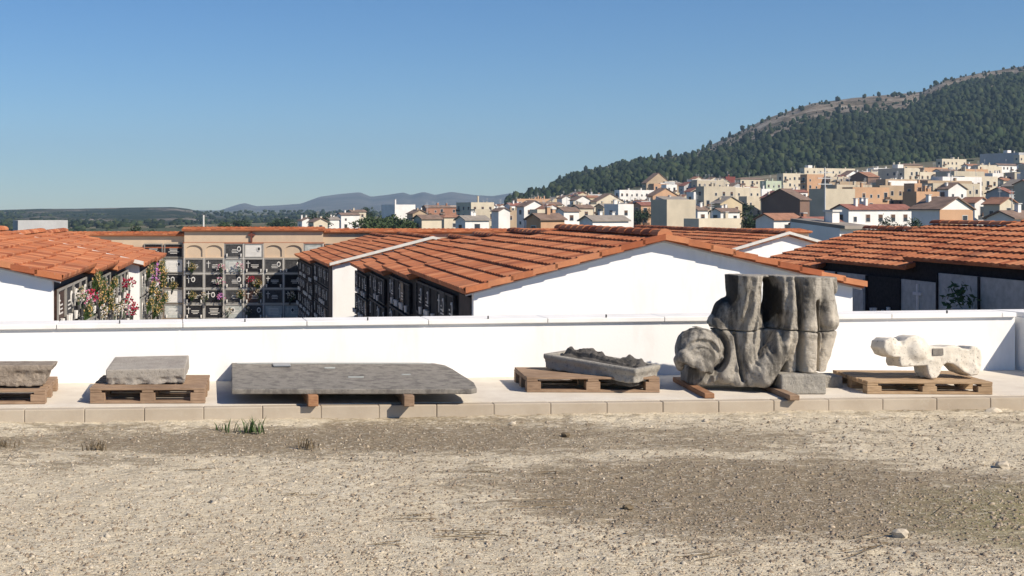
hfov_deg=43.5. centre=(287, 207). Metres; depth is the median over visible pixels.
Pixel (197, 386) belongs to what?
pallet
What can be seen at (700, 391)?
wooden beam
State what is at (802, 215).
house
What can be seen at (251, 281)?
flower bouquet
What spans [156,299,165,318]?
flower bouquet
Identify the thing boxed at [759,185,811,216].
house
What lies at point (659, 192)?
house
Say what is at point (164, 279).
flower bouquet
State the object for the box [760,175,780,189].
house
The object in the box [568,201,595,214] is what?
house
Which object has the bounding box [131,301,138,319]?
flower bouquet
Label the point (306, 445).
weed
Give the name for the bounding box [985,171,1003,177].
house
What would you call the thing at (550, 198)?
house
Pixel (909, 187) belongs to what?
house
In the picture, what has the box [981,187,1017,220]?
house
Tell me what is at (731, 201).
house
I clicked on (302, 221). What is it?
house
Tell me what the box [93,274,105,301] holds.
flower bouquet
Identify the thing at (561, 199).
house
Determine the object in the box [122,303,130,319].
flower bouquet
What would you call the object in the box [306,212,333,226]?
broadleaf tree
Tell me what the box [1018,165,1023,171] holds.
house
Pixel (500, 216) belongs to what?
house
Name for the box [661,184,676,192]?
house
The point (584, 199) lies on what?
house
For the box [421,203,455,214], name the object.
house
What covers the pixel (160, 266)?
flower bouquet
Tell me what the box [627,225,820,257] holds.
niche block
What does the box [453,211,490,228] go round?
house
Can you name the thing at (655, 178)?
house
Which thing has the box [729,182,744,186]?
house
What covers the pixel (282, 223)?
broadleaf tree
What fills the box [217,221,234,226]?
broadleaf tree
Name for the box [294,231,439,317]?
niche block
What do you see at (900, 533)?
loose stone
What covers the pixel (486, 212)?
house
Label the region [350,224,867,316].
niche block
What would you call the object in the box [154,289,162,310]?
flower bouquet
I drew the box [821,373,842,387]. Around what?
plinth stone
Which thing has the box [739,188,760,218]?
house
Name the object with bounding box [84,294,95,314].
flower bouquet
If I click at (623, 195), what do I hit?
house
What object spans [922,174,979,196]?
house
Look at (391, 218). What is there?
broadleaf tree
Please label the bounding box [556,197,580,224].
house
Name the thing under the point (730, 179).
house
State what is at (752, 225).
broadleaf tree
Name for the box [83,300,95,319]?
flower bouquet
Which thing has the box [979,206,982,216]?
window
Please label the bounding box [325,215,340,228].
house
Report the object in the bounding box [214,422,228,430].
weed
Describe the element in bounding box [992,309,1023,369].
return wall
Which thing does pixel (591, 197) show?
house
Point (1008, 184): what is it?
house
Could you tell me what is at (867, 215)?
window
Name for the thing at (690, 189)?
house
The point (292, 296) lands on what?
flower bouquet
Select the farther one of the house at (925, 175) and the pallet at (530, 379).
the house at (925, 175)
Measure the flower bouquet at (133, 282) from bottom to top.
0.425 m
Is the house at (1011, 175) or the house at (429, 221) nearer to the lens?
the house at (429, 221)
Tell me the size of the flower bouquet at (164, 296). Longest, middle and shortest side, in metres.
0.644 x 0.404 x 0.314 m
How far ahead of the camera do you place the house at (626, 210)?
333.27 m
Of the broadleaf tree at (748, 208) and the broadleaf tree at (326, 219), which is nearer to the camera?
the broadleaf tree at (748, 208)
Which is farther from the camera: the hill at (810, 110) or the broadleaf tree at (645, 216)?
the hill at (810, 110)
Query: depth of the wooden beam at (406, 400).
10.66 m
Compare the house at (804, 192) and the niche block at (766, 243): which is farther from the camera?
the house at (804, 192)
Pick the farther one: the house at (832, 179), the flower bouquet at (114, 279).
the house at (832, 179)
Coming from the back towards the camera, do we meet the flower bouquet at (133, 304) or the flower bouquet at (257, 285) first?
the flower bouquet at (257, 285)
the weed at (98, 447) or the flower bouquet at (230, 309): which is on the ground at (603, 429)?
the weed at (98, 447)
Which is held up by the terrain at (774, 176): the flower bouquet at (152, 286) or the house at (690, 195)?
the house at (690, 195)
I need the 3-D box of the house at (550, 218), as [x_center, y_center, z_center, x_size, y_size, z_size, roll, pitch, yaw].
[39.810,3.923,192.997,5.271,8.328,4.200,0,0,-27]
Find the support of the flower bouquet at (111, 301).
in the niche block at (42, 279)
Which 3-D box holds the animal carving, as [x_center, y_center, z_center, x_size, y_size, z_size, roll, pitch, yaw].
[5.948,1.383,11.641,0.971,0.400,0.326,0,-4,-5]
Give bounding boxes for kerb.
[0,396,1023,422]
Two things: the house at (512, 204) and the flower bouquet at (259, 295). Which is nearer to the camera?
the flower bouquet at (259, 295)
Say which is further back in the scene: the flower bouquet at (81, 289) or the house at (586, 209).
the house at (586, 209)
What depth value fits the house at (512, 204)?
508.19 m
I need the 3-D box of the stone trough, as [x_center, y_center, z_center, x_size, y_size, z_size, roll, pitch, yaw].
[2.966,1.488,11.835,0.976,0.255,0.480,5,4,43]
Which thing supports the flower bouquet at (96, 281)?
in the niche block at (42, 279)
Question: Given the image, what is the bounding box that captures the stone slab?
[232,363,476,393]
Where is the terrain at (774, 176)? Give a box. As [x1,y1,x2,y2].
[68,158,1007,231]
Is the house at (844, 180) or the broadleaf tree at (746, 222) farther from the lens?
the house at (844, 180)
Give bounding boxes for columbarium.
[69,226,812,324]
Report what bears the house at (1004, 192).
on the terrain at (774, 176)
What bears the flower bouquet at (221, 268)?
attached to the columbarium
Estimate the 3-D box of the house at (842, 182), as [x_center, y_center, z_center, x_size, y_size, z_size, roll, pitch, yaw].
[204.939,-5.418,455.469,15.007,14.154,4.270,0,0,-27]
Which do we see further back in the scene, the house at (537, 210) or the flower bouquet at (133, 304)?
the house at (537, 210)
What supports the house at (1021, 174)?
on the terrain at (774, 176)
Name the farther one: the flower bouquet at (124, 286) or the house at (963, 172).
the house at (963, 172)
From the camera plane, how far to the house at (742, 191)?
458.82 m
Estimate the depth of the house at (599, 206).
372.72 m
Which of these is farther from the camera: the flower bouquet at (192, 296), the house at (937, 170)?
the house at (937, 170)
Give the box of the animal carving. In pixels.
[871,335,981,378]
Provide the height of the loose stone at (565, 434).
0.056 m
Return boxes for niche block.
[0,226,133,320]
[15,228,166,319]
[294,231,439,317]
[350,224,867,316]
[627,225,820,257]
[769,220,1023,310]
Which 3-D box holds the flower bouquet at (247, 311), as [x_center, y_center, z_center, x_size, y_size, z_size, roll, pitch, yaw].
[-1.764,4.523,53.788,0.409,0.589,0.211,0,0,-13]
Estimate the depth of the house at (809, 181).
527.40 m
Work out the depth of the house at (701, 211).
281.40 m
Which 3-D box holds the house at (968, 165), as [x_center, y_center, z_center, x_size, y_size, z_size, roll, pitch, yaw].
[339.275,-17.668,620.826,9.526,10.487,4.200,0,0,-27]
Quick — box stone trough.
[543,346,659,386]
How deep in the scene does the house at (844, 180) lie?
517.00 m
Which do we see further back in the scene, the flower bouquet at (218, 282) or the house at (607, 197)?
the house at (607, 197)
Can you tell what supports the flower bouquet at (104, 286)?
in the niche block at (42, 279)
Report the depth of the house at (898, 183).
404.21 m
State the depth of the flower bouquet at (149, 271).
30.86 m
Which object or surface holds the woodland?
on the hill at (151, 213)
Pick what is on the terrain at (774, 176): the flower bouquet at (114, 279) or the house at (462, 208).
the house at (462, 208)
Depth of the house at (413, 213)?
409.53 m
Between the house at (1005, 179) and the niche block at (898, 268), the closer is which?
the niche block at (898, 268)
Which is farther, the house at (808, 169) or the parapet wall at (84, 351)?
the house at (808, 169)
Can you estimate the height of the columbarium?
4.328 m
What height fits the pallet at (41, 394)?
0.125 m
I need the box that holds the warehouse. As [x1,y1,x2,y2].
[13,220,67,230]
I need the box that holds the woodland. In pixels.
[0,209,380,230]
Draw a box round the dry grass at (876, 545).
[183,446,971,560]
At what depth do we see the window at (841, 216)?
230.81 m
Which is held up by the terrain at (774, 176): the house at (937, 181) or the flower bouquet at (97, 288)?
the house at (937, 181)
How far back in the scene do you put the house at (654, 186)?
619.94 m
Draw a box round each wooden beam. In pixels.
[301,394,317,406]
[394,394,413,406]
[673,377,713,397]
[759,385,799,399]
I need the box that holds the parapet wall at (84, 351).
[0,310,1015,382]
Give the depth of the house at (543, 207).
367.55 m
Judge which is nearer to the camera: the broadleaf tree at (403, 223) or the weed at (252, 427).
the weed at (252, 427)
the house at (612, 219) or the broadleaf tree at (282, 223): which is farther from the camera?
the broadleaf tree at (282, 223)
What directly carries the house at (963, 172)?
on the terrain at (774, 176)
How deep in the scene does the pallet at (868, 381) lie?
11.52 m
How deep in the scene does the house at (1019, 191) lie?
325.88 m
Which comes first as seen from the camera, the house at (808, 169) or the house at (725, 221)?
the house at (725, 221)
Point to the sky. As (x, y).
(188, 104)
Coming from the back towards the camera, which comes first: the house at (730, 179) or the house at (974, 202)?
the house at (730, 179)
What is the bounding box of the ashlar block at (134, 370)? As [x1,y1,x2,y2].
[106,355,188,384]
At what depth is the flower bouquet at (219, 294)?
53.77 m
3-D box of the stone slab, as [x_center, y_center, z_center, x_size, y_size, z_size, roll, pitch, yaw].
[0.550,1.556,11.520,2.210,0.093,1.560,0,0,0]
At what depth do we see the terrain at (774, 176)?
899.93 m
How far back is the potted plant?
23.59 m
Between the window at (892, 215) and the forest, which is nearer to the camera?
the window at (892, 215)
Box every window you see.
[569,215,573,220]
[839,214,843,220]
[866,214,869,221]
[878,214,882,221]
[884,192,889,199]
[891,214,895,221]
[903,214,907,221]
[962,215,967,224]
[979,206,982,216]
[986,181,991,187]
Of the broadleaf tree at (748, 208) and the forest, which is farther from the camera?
the forest
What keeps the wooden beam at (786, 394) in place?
on the pavement
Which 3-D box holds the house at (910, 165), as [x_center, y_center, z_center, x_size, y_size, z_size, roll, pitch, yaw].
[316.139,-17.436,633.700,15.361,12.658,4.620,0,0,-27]
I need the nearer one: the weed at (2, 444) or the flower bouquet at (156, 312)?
the weed at (2, 444)
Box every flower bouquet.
[76,286,85,311]
[80,289,90,315]
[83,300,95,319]
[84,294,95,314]
[88,288,99,313]
[90,269,103,296]
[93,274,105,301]
[97,289,108,314]
[99,277,109,293]
[100,306,108,319]
[105,283,115,306]
[106,296,116,319]
[110,274,120,296]
[112,305,120,319]
[117,300,124,319]
[120,278,129,297]
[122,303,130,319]
[125,293,133,312]
[128,277,136,293]
[130,307,136,319]
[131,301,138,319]
[145,262,156,286]
[145,294,156,319]
[147,278,158,298]
[151,262,161,280]
[151,272,160,293]
[152,302,161,318]
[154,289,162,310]
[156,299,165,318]
[157,257,166,278]
[159,266,168,285]
[159,273,168,293]
[161,291,170,303]
[168,279,177,294]
[187,260,197,276]
[188,290,198,304]
[200,292,208,305]
[216,263,224,276]
[216,277,225,290]
[217,293,225,305]
[224,307,231,318]
[234,261,243,274]
[236,289,244,303]
[243,306,251,317]
[246,276,254,288]
[253,276,262,292]
[254,289,262,303]
[287,291,295,304]
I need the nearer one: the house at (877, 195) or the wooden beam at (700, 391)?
the wooden beam at (700, 391)
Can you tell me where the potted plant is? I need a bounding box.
[939,281,980,309]
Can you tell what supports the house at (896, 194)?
on the terrain at (774, 176)
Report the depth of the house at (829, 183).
453.35 m
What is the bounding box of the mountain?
[218,192,523,211]
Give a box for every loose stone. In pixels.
[508,421,515,425]
[561,432,569,436]
[622,504,633,509]
[891,528,908,537]
[985,407,1001,412]
[994,461,1009,468]
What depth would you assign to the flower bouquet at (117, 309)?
25.56 m
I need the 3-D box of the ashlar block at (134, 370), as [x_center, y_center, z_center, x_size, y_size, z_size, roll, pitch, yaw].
[-1.276,1.490,11.446,0.706,0.153,0.808,-1,2,-2]
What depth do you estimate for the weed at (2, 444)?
9.52 m
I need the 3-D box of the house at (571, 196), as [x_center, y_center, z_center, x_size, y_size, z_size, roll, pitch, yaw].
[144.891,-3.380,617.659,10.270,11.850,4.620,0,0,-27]
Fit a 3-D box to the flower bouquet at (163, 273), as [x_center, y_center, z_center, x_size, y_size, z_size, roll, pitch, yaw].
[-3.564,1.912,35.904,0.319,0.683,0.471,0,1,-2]
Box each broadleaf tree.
[126,225,142,230]
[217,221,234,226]
[230,219,252,226]
[265,218,297,226]
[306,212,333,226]
[346,215,390,228]
[360,207,374,217]
[368,214,413,228]
[385,216,419,228]
[634,208,650,224]
[738,210,759,227]
[742,203,754,219]
[744,214,757,227]
[875,213,909,230]
[907,217,923,226]
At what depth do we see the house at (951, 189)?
355.25 m
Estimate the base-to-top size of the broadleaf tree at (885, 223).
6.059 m
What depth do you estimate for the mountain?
5960.02 m
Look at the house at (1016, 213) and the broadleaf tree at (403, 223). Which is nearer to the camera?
the house at (1016, 213)
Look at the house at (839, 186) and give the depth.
357.68 m
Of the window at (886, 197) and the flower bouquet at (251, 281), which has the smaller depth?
the flower bouquet at (251, 281)
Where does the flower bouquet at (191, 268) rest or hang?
in the columbarium
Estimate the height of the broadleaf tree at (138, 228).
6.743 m
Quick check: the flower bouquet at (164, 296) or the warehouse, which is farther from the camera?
the warehouse
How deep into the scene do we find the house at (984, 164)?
599.77 m
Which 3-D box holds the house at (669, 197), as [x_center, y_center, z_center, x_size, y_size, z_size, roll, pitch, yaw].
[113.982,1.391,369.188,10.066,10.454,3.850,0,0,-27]
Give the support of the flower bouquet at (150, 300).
in the niche block at (143, 258)
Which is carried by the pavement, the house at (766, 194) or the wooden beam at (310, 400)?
the wooden beam at (310, 400)
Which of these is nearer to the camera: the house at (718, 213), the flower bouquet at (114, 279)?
the flower bouquet at (114, 279)
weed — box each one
[0,439,19,448]
[81,437,106,450]
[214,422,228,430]
[224,415,266,433]
[295,435,321,449]
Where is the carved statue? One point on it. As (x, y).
(789, 323)
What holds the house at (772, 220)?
on the terrain at (774, 176)
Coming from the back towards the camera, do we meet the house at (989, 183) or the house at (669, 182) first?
the house at (669, 182)
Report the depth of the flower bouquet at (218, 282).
53.80 m
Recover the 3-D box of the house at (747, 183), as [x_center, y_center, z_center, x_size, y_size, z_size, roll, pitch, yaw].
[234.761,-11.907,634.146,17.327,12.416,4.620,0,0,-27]
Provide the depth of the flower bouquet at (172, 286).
53.76 m
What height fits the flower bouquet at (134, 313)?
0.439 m
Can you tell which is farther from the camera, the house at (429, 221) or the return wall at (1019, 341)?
the house at (429, 221)
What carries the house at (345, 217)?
on the terrain at (774, 176)
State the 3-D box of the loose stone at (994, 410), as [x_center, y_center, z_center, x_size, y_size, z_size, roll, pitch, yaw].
[6.283,1.818,11.111,0.159,0.091,0.081,0,0,0]
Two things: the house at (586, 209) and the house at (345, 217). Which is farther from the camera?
the house at (345, 217)
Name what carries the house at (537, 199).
on the terrain at (774, 176)
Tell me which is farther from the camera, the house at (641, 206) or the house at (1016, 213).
the house at (641, 206)
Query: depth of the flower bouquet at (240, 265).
53.77 m
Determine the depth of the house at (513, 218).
395.32 m
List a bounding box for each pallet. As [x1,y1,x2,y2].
[0,376,57,403]
[89,375,209,403]
[514,367,659,392]
[833,370,992,394]
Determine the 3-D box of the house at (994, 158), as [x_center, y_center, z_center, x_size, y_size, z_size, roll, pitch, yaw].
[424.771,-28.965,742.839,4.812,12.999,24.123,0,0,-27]
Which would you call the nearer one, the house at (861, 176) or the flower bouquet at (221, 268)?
the flower bouquet at (221, 268)
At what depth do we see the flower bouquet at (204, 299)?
53.82 m
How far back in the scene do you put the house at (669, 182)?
686.00 m
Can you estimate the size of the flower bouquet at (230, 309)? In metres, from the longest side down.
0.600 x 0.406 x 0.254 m
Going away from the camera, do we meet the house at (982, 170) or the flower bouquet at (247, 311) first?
the flower bouquet at (247, 311)
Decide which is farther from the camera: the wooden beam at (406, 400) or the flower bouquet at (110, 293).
the flower bouquet at (110, 293)
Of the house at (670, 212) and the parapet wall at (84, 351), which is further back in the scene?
the house at (670, 212)
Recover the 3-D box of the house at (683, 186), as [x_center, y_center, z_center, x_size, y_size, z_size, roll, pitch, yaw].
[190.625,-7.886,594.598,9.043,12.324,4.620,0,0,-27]
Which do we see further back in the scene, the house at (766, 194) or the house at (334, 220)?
the house at (334, 220)
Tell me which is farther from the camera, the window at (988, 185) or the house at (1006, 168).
the house at (1006, 168)
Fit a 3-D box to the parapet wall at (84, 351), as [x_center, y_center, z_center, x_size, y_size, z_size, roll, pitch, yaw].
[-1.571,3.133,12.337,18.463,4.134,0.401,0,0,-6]
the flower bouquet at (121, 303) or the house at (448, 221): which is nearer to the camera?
the flower bouquet at (121, 303)
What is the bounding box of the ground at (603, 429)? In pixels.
[0,408,1023,575]
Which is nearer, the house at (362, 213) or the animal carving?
the animal carving
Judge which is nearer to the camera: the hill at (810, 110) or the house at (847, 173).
the house at (847, 173)
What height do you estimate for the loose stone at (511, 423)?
0.046 m
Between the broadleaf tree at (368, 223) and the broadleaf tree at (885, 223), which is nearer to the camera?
the broadleaf tree at (885, 223)
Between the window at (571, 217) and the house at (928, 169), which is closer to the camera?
the window at (571, 217)
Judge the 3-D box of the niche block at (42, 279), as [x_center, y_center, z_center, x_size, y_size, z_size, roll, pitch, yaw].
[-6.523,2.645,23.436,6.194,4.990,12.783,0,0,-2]
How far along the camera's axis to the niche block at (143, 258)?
32.02 m
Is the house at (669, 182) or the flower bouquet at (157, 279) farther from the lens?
the house at (669, 182)
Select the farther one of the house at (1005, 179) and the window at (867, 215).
the house at (1005, 179)
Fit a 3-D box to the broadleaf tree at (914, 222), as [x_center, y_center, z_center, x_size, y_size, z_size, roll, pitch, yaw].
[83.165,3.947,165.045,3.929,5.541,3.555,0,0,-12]
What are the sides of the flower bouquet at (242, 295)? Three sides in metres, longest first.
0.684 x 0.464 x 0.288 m
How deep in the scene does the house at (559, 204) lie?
464.19 m
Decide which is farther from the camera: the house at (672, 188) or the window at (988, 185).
the house at (672, 188)
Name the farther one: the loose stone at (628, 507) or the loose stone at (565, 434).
the loose stone at (565, 434)
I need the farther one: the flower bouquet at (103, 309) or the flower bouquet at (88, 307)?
the flower bouquet at (103, 309)
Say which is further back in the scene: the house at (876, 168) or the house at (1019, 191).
the house at (876, 168)
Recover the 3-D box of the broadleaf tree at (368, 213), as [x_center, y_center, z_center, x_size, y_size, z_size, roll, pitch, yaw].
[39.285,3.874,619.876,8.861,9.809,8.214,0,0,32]
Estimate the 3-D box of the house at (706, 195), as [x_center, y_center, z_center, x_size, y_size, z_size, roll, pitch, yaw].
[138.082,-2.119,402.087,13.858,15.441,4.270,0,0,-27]
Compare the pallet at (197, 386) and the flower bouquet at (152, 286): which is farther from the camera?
the flower bouquet at (152, 286)
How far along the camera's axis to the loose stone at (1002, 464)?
8.78 m
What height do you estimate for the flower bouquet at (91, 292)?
0.437 m
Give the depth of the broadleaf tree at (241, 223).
497.41 m
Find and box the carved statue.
[673,274,838,387]
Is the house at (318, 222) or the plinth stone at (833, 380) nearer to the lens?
the plinth stone at (833, 380)
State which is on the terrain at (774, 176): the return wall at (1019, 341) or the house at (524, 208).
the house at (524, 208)
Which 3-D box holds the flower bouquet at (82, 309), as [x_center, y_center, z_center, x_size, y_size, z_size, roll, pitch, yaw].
[-3.338,1.550,20.516,0.186,0.446,0.306,0,2,-2]
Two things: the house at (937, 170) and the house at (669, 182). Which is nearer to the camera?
the house at (937, 170)
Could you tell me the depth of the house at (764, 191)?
485.46 m
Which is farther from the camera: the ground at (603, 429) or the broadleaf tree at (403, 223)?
the broadleaf tree at (403, 223)
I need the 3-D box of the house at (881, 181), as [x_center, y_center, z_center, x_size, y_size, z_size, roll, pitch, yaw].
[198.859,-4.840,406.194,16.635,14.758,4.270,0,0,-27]
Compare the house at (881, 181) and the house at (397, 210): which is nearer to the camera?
the house at (881, 181)
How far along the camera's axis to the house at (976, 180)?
384.73 m
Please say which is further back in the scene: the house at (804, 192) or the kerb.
the house at (804, 192)
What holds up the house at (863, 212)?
on the terrain at (774, 176)
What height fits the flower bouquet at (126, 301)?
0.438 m
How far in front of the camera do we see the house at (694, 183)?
562.27 m
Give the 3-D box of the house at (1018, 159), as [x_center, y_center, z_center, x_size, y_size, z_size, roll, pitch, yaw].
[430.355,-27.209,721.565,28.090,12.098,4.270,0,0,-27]
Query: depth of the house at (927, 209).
192.54 m
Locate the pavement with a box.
[0,369,1023,418]
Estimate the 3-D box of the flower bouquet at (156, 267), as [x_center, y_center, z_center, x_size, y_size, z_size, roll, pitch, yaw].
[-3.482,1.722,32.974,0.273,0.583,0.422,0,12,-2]
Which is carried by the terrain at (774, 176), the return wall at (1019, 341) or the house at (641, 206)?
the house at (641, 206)
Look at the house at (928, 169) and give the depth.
595.00 m
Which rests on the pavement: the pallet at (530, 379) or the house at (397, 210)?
the pallet at (530, 379)
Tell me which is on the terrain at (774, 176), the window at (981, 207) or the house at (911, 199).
the house at (911, 199)
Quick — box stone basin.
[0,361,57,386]
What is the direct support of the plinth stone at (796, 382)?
on the pavement
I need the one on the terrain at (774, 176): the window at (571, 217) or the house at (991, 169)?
the house at (991, 169)
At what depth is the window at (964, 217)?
193.02 m
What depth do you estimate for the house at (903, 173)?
522.38 m
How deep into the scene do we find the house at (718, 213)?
316.45 m
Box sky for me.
[0,0,1023,209]
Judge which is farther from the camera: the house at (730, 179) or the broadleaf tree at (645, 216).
the house at (730, 179)
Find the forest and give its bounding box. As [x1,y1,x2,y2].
[504,65,1023,203]
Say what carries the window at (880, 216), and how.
in the house at (863, 212)
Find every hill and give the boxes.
[0,207,377,224]
[592,66,1023,193]
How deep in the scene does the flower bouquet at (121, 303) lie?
26.57 m
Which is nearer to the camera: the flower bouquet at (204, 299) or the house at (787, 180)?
the flower bouquet at (204, 299)
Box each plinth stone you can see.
[771,371,825,393]
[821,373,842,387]
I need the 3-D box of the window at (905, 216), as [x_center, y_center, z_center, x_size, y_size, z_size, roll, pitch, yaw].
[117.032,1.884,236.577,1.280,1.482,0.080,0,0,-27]
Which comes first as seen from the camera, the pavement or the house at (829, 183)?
the pavement
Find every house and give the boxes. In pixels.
[297,215,310,226]
[307,211,327,228]
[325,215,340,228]
[336,210,359,228]
[347,208,366,223]
[381,199,414,220]
[406,208,428,221]
[412,215,443,228]
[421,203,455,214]
[440,214,458,228]
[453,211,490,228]
[456,196,493,225]
[469,209,489,227]
[490,201,511,228]
[503,201,520,208]
[509,206,516,227]
[512,196,549,202]
[515,200,542,227]
[523,206,567,227]
[530,206,552,213]
[536,204,557,208]
[540,199,562,206]
[546,197,556,201]
[556,195,571,205]
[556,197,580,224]
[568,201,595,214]
[569,195,591,203]
[570,190,585,197]
[571,202,594,224]
[577,211,630,226]
[584,193,597,199]
[590,193,623,204]
[594,201,627,214]
[604,199,633,227]
[614,188,653,200]
[633,202,650,227]
[641,173,667,189]
[646,188,678,199]
[649,184,663,189]
[651,199,695,226]
[656,195,688,199]
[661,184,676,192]
[663,176,674,184]
[678,179,690,193]
[684,187,695,193]
[684,203,740,227]
[686,192,695,199]
[689,176,702,179]
[691,178,726,186]
[694,194,709,217]
[696,178,735,217]
[708,204,741,217]
[711,196,743,221]
[721,174,734,182]
[725,184,760,199]
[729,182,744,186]
[735,173,763,187]
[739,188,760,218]
[752,213,799,227]
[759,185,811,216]
[759,191,773,213]
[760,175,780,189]
[761,185,771,195]
[777,169,799,189]
[788,213,843,224]
[792,183,807,196]
[800,165,854,176]
[800,174,823,195]
[809,184,854,216]
[821,179,842,188]
[823,174,849,181]
[827,178,871,188]
[830,198,910,229]
[831,177,850,181]
[836,176,866,184]
[840,170,856,176]
[842,179,889,203]
[850,171,879,182]
[868,166,886,171]
[872,182,903,203]
[876,171,916,184]
[878,162,919,178]
[888,177,916,185]
[903,161,922,167]
[903,185,939,206]
[904,179,921,191]
[908,194,975,226]
[919,168,947,171]
[919,169,935,178]
[920,178,971,183]
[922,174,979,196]
[932,173,981,196]
[933,167,956,171]
[935,182,968,198]
[936,154,965,170]
[936,166,983,176]
[954,167,997,197]
[958,167,987,175]
[961,162,976,168]
[963,186,986,220]
[971,164,1001,172]
[973,159,996,165]
[980,150,1023,164]
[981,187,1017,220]
[982,191,1023,225]
[984,181,1013,198]
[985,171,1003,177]
[993,159,1016,172]
[998,176,1009,185]
[1001,179,1019,190]
[1005,172,1019,178]
[1012,180,1023,209]
[1014,155,1023,163]
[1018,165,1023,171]
[1020,170,1023,179]
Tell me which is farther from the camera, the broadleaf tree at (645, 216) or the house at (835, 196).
the broadleaf tree at (645, 216)
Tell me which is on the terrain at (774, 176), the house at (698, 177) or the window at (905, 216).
the house at (698, 177)
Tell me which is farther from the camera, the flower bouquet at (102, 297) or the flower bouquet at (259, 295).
the flower bouquet at (259, 295)

